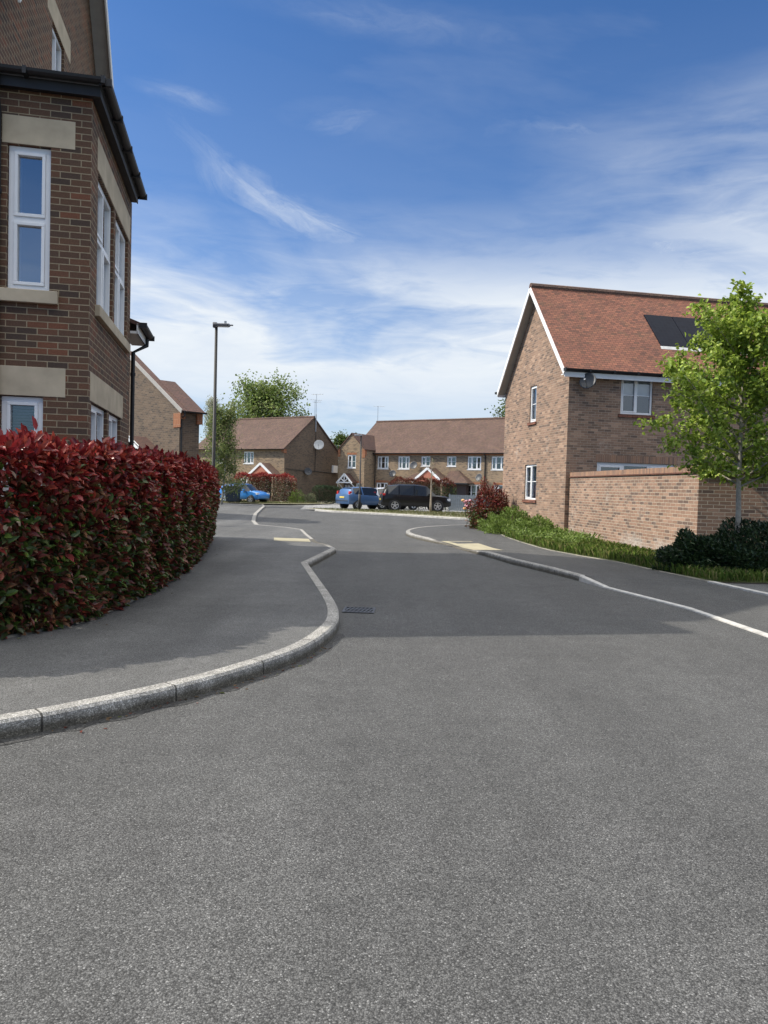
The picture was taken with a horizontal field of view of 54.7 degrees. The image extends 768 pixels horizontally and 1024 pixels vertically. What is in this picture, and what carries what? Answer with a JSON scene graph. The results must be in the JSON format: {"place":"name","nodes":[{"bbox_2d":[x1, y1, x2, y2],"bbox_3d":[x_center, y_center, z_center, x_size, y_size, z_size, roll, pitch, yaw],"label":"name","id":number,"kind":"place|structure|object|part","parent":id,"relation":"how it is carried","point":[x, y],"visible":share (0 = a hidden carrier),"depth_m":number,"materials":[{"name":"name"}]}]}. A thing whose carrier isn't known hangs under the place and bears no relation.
{"place":"outdoors","nodes":[
{"label":"outdoors","id":0,"kind":"place"},
{"bbox_2d":[0,503,329,713],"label":"pavement","id":1,"kind":"structure","parent":0,"point":[250,590],"depth_m":7.09,"materials":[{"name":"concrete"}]},
{"bbox_2d":[2,544,330,732],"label":"leaf litter","id":2,"kind":"object","parent":1,"relation":"on","point":[195,696],"visible":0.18,"depth_m":5.42,"materials":[{"name":"brown plant"}]},
{"bbox_2d":[212,321,232,534],"bbox_3d":[-4.379,-2.236,19.942,0.540,5.740,0.170,2,2,0],"label":"street lamp","id":3,"kind":"object","parent":1,"relation":"on","point":[216,325],"visible":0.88,"depth_m":19.87,"materials":[{"name":"black metal"}]},
{"bbox_2d":[199,395,252,504],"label":"birch tree","id":4,"kind":"object","parent":1,"relation":"on","point":[223,452],"visible":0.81,"depth_m":49.83,"materials":[{"name":"green plant"}]},
{"bbox_2d":[274,538,310,541],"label":"tactile paving","id":5,"kind":"structure","parent":1,"relation":"on","point":[291,539],"depth_m":20.18,"materials":[{"name":"beige concrete"}]},
{"bbox_2d":[203,395,220,435],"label":"bare tree","id":6,"kind":"object","parent":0,"point":[210,403],"visible":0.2,"depth_m":90.96,"materials":[{"name":"green plant"}]},
{"bbox_2d":[220,369,311,418],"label":"broad tree","id":7,"kind":"object","parent":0,"point":[264,401],"visible":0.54,"depth_m":93.63,"materials":[{"name":"green plant"}]},
{"bbox_2d":[220,499,334,503],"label":"verge","id":8,"kind":"structure","parent":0,"point":[283,503],"depth_m":58.27,"materials":[{"name":"green plant"}]},
{"bbox_2d":[224,472,235,498],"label":"cordyline","id":9,"kind":"object","parent":8,"relation":"on","point":[230,477],"visible":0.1,"depth_m":57.46,"materials":[{"name":"green plant"}]},
{"bbox_2d":[225,484,240,502],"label":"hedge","id":10,"kind":"object","parent":8,"relation":"on","point":[229,498],"visible":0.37,"depth_m":55.22,"materials":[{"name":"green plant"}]},
{"bbox_2d":[199,394,337,500],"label":"brick house","id":11,"kind":"structure","parent":8,"relation":"on","point":[303,450],"depth_m":68.83,"materials":[{"name":"brown brick"}]},
{"bbox_2d":[244,452,253,463],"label":"window","id":12,"kind":"structure","parent":11,"relation":"in","point":[250,455],"depth_m":68.31,"materials":[{"name":"white plastic"}]},
{"bbox_2d":[265,478,270,499],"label":"door","id":13,"kind":"structure","parent":11,"relation":"in","point":[266,484],"depth_m":66.87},
{"bbox_2d":[330,429,356,459],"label":"broad tree","id":14,"kind":"object","parent":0,"point":[339,440],"visible":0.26,"depth_m":91.27,"materials":[{"name":"green plant"}]},
{"bbox_2d":[253,503,468,512],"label":"parking court","id":15,"kind":"object","parent":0,"point":[327,506],"visible":0.2,"depth_m":55.16,"materials":[{"name":"grey asphalt"}]},
{"bbox_2d":[219,483,269,503],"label":"parked car","id":16,"kind":"object","parent":15,"relation":"on","point":[252,494],"visible":0.52,"depth_m":56.51,"materials":[{"name":"blue paint"}]},
{"bbox_2d":[232,472,296,502],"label":"flowering hedge","id":17,"kind":"object","parent":15,"relation":"on","point":[280,478],"visible":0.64,"depth_m":60.52,"materials":[{"name":"red plant"}]},
{"bbox_2d":[287,489,304,502],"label":"green shrub","id":18,"kind":"object","parent":15,"relation":"on","point":[296,494],"visible":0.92,"depth_m":60.08,"materials":[{"name":"green plant"}]},
{"bbox_2d":[301,493,316,502],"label":"pale shrub","id":19,"kind":"object","parent":15,"relation":"on","point":[311,499],"visible":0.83,"depth_m":60.59,"materials":[{"name":"green plant"}]},
{"bbox_2d":[311,485,341,503],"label":"clipped hedge","id":20,"kind":"object","parent":15,"relation":"on","point":[330,488],"visible":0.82,"depth_m":61.92,"materials":[{"name":"green plant"}]},
{"bbox_2d":[354,434,361,509],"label":"street lamp","id":21,"kind":"object","parent":15,"relation":"on","point":[359,501],"visible":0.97,"depth_m":46.22,"materials":[{"name":"black metal"}]},
{"bbox_2d":[336,487,387,509],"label":"parked car","id":22,"kind":"object","parent":15,"relation":"on","point":[346,497],"visible":0.69,"depth_m":49.85,"materials":[{"name":"blue paint"}]},
{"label":"side window","id":23,"kind":"part","parent":22,"relation":"part of","materials":[{"name":"grey glass"}]},
{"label":"side window","id":24,"kind":"part","parent":22,"relation":"part of","materials":[{"name":"black glass"}]},
{"bbox_2d":[367,487,416,509],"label":"parked car","id":25,"kind":"object","parent":15,"relation":"on","point":[379,491],"visible":0.23,"depth_m":50.99,"materials":[{"name":"white paint"}]},
{"bbox_2d":[378,484,450,511],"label":"parked car","id":26,"kind":"object","parent":15,"relation":"on","point":[396,497],"visible":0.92,"depth_m":47.73,"materials":[{"name":"black paint"}]},
{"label":"side window","id":27,"kind":"part","parent":26,"relation":"part of","materials":[{"name":"grey glass"}]},
{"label":"side window","id":28,"kind":"part","parent":26,"relation":"part of","materials":[{"name":"black glass"}]},
{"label":"side window","id":29,"kind":"part","parent":26,"relation":"part of","materials":[{"name":"black glass"}]},
{"bbox_2d":[387,476,456,509],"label":"photinia hedge","id":30,"kind":"object","parent":15,"relation":"on","point":[425,479],"visible":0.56,"depth_m":53.79,"materials":[{"name":"red plant"}]},
{"bbox_2d":[448,494,496,510],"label":"boarded fence","id":31,"kind":"object","parent":15,"relation":"on","point":[454,506],"visible":0.45,"depth_m":50.10,"materials":[{"name":"grey wood"}]},
{"bbox_2d":[0,502,767,1023],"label":"road","id":32,"kind":"structure","parent":0,"point":[444,784],"depth_m":3.31,"materials":[{"name":"grey asphalt"}]},
{"bbox_2d":[0,0,154,597],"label":"brick house","id":33,"kind":"structure","parent":32,"relation":"on","point":[72,188],"depth_m":8.62,"materials":[{"name":"brown brick"}]},
{"bbox_2d":[1,396,42,518],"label":"window","id":34,"kind":"structure","parent":33,"relation":"in","point":[16,411],"depth_m":8.61,"materials":[{"name":"white plastic"}]},
{"bbox_2d":[8,145,50,290],"bbox_3d":[-4.089,-3.361,8.646,0.452,1.622,0.298,1,2,-11],"label":"window","id":35,"kind":"structure","parent":33,"relation":"in","point":[29,168],"depth_m":8.55,"materials":[{"name":"white plastic"}]},
{"bbox_2d":[52,27,60,70],"bbox_3d":[-5.622,-7.379,12.603,0.209,1.412,0.845,1,2,-4],"label":"window","id":36,"kind":"structure","parent":33,"relation":"in","point":[56,49],"depth_m":12.56,"materials":[{"name":"white plastic"}]},
{"bbox_2d":[91,405,103,441],"bbox_3d":[-3.693,-0.622,9.419,0.263,1.422,1.109,2,2,-2],"label":"window","id":37,"kind":"structure","parent":33,"relation":"in","point":[97,417],"depth_m":9.65,"materials":[{"name":"white plastic"}]},
{"bbox_2d":[96,182,110,315],"bbox_3d":[-3.776,-3.336,9.566,0.298,1.592,1.192,1,2,-11],"label":"window","id":38,"kind":"structure","parent":33,"relation":"in","point":[104,210],"depth_m":9.67,"materials":[{"name":"white plastic"}]},
{"bbox_2d":[109,414,116,442],"bbox_3d":[-3.939,-0.667,10.605,0.242,1.422,1.013,2,2,-3],"label":"window","id":39,"kind":"structure","parent":33,"relation":"in","point":[112,420],"depth_m":10.90,"materials":[{"name":"white plastic"}]},
{"bbox_2d":[114,221,124,335],"bbox_3d":[-4.037,-3.386,10.879,0.298,1.592,1.192,1,2,-11],"label":"window","id":40,"kind":"structure","parent":33,"relation":"in","point":[119,239],"depth_m":11.12,"materials":[{"name":"white plastic"}]},
{"bbox_2d":[0,581,170,638],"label":"edging","id":41,"kind":"object","parent":32,"relation":"on","point":[15,635],"visible":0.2,"depth_m":6.67,"materials":[{"name":"grey concrete"}]},
{"bbox_2d":[129,351,206,458],"bbox_3d":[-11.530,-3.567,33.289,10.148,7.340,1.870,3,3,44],"label":"brick house","id":42,"kind":"structure","parent":32,"relation":"on","point":[168,415],"depth_m":30.97,"materials":[{"name":"brown brick"}]},
{"bbox_2d":[0,539,338,738],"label":"kerb","id":43,"kind":"structure","parent":32,"relation":"on","point":[30,721],"depth_m":5.10,"materials":[{"name":"concrete"}]},
{"bbox_2d":[0,633,344,744],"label":"road channel","id":44,"kind":"object","parent":32,"relation":"on","point":[277,672],"visible":1,"depth_m":5.03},
{"bbox_2d":[251,505,264,524],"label":"kerb","id":45,"kind":"structure","parent":32,"relation":"on","point":[255,514],"depth_m":35.10,"materials":[{"name":"grey concrete"}]},
{"bbox_2d":[265,525,312,538],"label":"kerb","id":46,"kind":"structure","parent":32,"relation":"on","point":[305,533],"depth_m":23.86,"materials":[{"name":"grey concrete"}]},
{"bbox_2d":[342,607,375,613],"bbox_3d":[-0.303,1.193,9.043,0.384,0.009,0.384,2,2,3],"label":"drain grate","id":47,"kind":"object","parent":32,"relation":"on","point":[358,610],"visible":1,"depth_m":9.03,"materials":[{"name":"metal"}]},
{"bbox_2d":[315,509,468,519],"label":"kerb","id":48,"kind":"structure","parent":32,"relation":"on","point":[457,518],"depth_m":40.91,"materials":[{"name":"grey concrete"}]},
{"bbox_2d":[336,406,504,506],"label":"terraced houses","id":49,"kind":"structure","parent":32,"relation":"on","point":[466,455],"depth_m":67.02,"materials":[{"name":"brick"}]},
{"bbox_2d":[347,455,355,468],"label":"window","id":50,"kind":"structure","parent":49,"relation":"in","point":[351,458],"depth_m":68.35,"materials":[{"name":"white plastic"}]},
{"bbox_2d":[377,483,387,487],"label":"window","id":51,"kind":"structure","parent":49,"relation":"in","point":[379,485],"depth_m":68.71,"materials":[{"name":"white plastic"}]},
{"bbox_2d":[378,456,388,468],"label":"window","id":52,"kind":"structure","parent":49,"relation":"in","point":[383,461],"depth_m":68.51,"materials":[{"name":"white plastic"}]},
{"bbox_2d":[397,456,409,469],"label":"window","id":53,"kind":"structure","parent":49,"relation":"in","point":[404,461],"depth_m":67.32,"materials":[{"name":"white plastic"}]},
{"bbox_2d":[421,456,429,466],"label":"window","id":54,"kind":"structure","parent":49,"relation":"in","point":[425,459],"depth_m":66.13,"materials":[{"name":"white plastic"}]},
{"bbox_2d":[446,456,455,466],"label":"window","id":55,"kind":"structure","parent":49,"relation":"in","point":[451,460],"depth_m":64.78,"materials":[{"name":"white plastic"}]},
{"bbox_2d":[467,484,478,497],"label":"window","id":56,"kind":"structure","parent":49,"relation":"in","point":[473,489],"depth_m":63.81,"materials":[{"name":"white plastic"}]},
{"bbox_2d":[467,456,480,469],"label":"window","id":57,"kind":"structure","parent":49,"relation":"in","point":[474,463],"depth_m":63.61,"materials":[{"name":"white plastic"}]},
{"bbox_2d":[491,457,503,470],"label":"window","id":58,"kind":"structure","parent":49,"relation":"in","point":[497,462],"depth_m":62.53,"materials":[{"name":"white plastic"}]},
{"bbox_2d":[406,524,585,580],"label":"kerb","id":59,"kind":"structure","parent":32,"relation":"on","point":[542,568],"depth_m":15.35,"materials":[{"name":"concrete"}]},
{"bbox_2d":[499,533,709,580],"bbox_3d":[4.821,0.976,19.003,1.966,0.138,21.620,2,2,-2],"label":"edging","id":60,"kind":"object","parent":32,"relation":"on","point":[614,561],"visible":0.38,"depth_m":15.25,"materials":[{"name":"grey concrete"}]},
{"bbox_2d":[495,283,767,529],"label":"brick house","id":61,"kind":"structure","parent":32,"relation":"on","point":[580,389],"depth_m":24.07,"materials":[{"name":"brown brick"}]},
{"bbox_2d":[525,464,536,499],"bbox_3d":[5.256,-1.034,25.814,0.298,1.212,1.042,1,2,-11],"label":"window","id":62,"kind":"structure","parent":61,"relation":"in","point":[530,493],"depth_m":25.86,"materials":[{"name":"white plastic"}]},
{"bbox_2d":[531,385,536,421],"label":"window","id":63,"kind":"structure","parent":61,"relation":"in","point":[534,389],"depth_m":25.90,"materials":[{"name":"white plastic"}]},
{"bbox_2d":[597,462,673,470],"bbox_3d":[7.889,-0.364,23.621,2.662,2.342,0.298,1,2,-11],"label":"patio door","id":64,"kind":"structure","parent":61,"relation":"in","point":[601,466],"depth_m":23.50,"materials":[{"name":"white plastic"}]},
{"bbox_2d":[620,380,651,414],"bbox_3d":[7.915,-3.668,23.503,1.082,1.192,0.298,1,2,-11],"label":"window","id":65,"kind":"structure","parent":61,"relation":"in","point":[636,396],"depth_m":23.50,"materials":[{"name":"white plastic"}]},
{"bbox_2d":[568,466,767,549],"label":"garden wall","id":66,"kind":"structure","parent":32,"relation":"on","point":[654,508],"depth_m":17.21,"materials":[{"name":"brick"}]},
{"bbox_2d":[579,575,767,637],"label":"kerb","id":67,"kind":"structure","parent":32,"relation":"on","point":[585,579],"depth_m":10.16,"materials":[{"name":"grey concrete"}]},
{"bbox_2d":[707,581,767,595],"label":"edging","id":68,"kind":"object","parent":32,"relation":"on","point":[740,588],"visible":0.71,"depth_m":11.42,"materials":[{"name":"grey concrete"}]},
{"bbox_2d":[309,508,472,517],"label":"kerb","id":69,"kind":"structure","parent":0,"point":[391,513],"depth_m":42.44,"materials":[{"name":"grey concrete"}]},
{"bbox_2d":[220,500,469,516],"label":"grass","id":70,"kind":"structure","parent":69,"relation":"on","point":[454,513],"depth_m":43.78,"materials":[{"name":"green plant"}]},
{"bbox_2d":[427,459,435,510],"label":"sapling","id":71,"kind":"object","parent":69,"relation":"on","point":[430,508],"visible":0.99,"depth_m":45.54,"materials":[{"name":"brown plant"}]},
{"bbox_2d":[461,499,470,515],"bbox_3d":[4.301,-0.197,38.642,0.528,0.952,0.386,2,2,22],"label":"flowering plant","id":72,"kind":"object","parent":69,"relation":"on","point":[464,501],"visible":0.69,"depth_m":38.61,"materials":[{"name":"pink plant"}]},
{"bbox_2d":[107,0,767,457],"label":"sky","id":73,"kind":"structure","parent":0,"point":[372,195],"materials":[{"name":"blue"}]},
{"bbox_2d":[484,398,505,416],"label":"broad tree","id":74,"kind":"object","parent":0,"point":[502,414],"visible":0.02,"depth_m":88.24,"materials":[{"name":"green plant"}]},
{"bbox_2d":[410,525,767,632],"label":"pavement","id":75,"kind":"structure","parent":0,"point":[747,608],"depth_m":12.43,"materials":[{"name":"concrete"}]},
{"bbox_2d":[442,541,500,549],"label":"tactile paving","id":76,"kind":"structure","parent":75,"relation":"on","point":[475,546],"depth_m":19.49,"materials":[{"name":"beige concrete"}]},
{"bbox_2d":[500,529,767,583],"bbox_3d":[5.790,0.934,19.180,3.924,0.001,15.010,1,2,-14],"label":"turf","id":77,"kind":"structure","parent":75,"relation":"on","point":[655,568],"depth_m":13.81,"materials":[{"name":"green plant"}]},
{"bbox_2d":[465,477,514,528],"bbox_3d":[3.990,-0.286,27.350,2.017,2.040,1.939,0,2,-33],"label":"photinia bush","id":78,"kind":"object","parent":77,"relation":"on","point":[496,505],"visible":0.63,"depth_m":26.99,"materials":[{"name":"red plant"}]},
{"bbox_2d":[476,511,506,531],"bbox_3d":[3.909,0.344,26.039,1.431,0.793,1.485,3,2,39],"label":"green shrub","id":79,"kind":"object","parent":77,"relation":"on","point":[482,523],"visible":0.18,"depth_m":25.96,"materials":[{"name":"green plant"}]},
{"bbox_2d":[482,505,531,534],"bbox_3d":[4.187,0.272,24.605,1.895,1.046,1.966,2,2,0],"label":"green shrub","id":80,"kind":"object","parent":77,"relation":"on","point":[513,514],"visible":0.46,"depth_m":24.34,"materials":[{"name":"green plant"}]},
{"bbox_2d":[504,514,558,537],"bbox_3d":[4.613,0.456,22.592,1.772,0.832,1.730,3,2,27],"label":"green shrub","id":81,"kind":"object","parent":77,"relation":"on","point":[536,520],"visible":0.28,"depth_m":22.43,"materials":[{"name":"green plant"}]},
{"bbox_2d":[517,525,564,540],"bbox_3d":[4.676,0.638,21.269,1.575,0.560,1.564,3,2,33],"label":"green shrub","id":82,"kind":"object","parent":77,"relation":"on","point":[540,527],"visible":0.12,"depth_m":21.01,"materials":[{"name":"green plant"}]},
{"bbox_2d":[498,522,602,543],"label":"weeds","id":83,"kind":"object","parent":77,"relation":"on","point":[570,536],"visible":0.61,"depth_m":19.99,"materials":[{"name":"green plant"}]},
{"bbox_2d":[651,527,745,573],"bbox_3d":[5.851,0.744,13.775,1.667,0.891,1.698,2,2,0],"label":"laurel shrub","id":84,"kind":"object","parent":77,"relation":"on","point":[663,554],"visible":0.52,"depth_m":13.44,"materials":[{"name":"green plant"}]},
{"bbox_2d":[633,272,767,549],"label":"street tree","id":85,"kind":"object","parent":77,"relation":"on","point":[730,340],"visible":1,"depth_m":13.37,"materials":[{"name":"green plant"}]},
{"bbox_2d":[666,516,767,572],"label":"laurel shrub","id":86,"kind":"object","parent":77,"relation":"on","point":[755,555],"visible":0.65,"depth_m":13.22,"materials":[{"name":"green plant"}]},
{"bbox_2d":[725,583,767,591],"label":"driveway","id":87,"kind":"structure","parent":0,"point":[762,587],"depth_m":11.76,"materials":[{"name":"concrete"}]},
{"label":"soil","id":88,"kind":"structure","parent":0,"visible":0},
{"bbox_2d":[0,416,220,639],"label":"hedge","id":89,"kind":"object","parent":88,"relation":"on","point":[146,518],"visible":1,"depth_m":7.19,"materials":[{"name":"red plant"}]}
]}

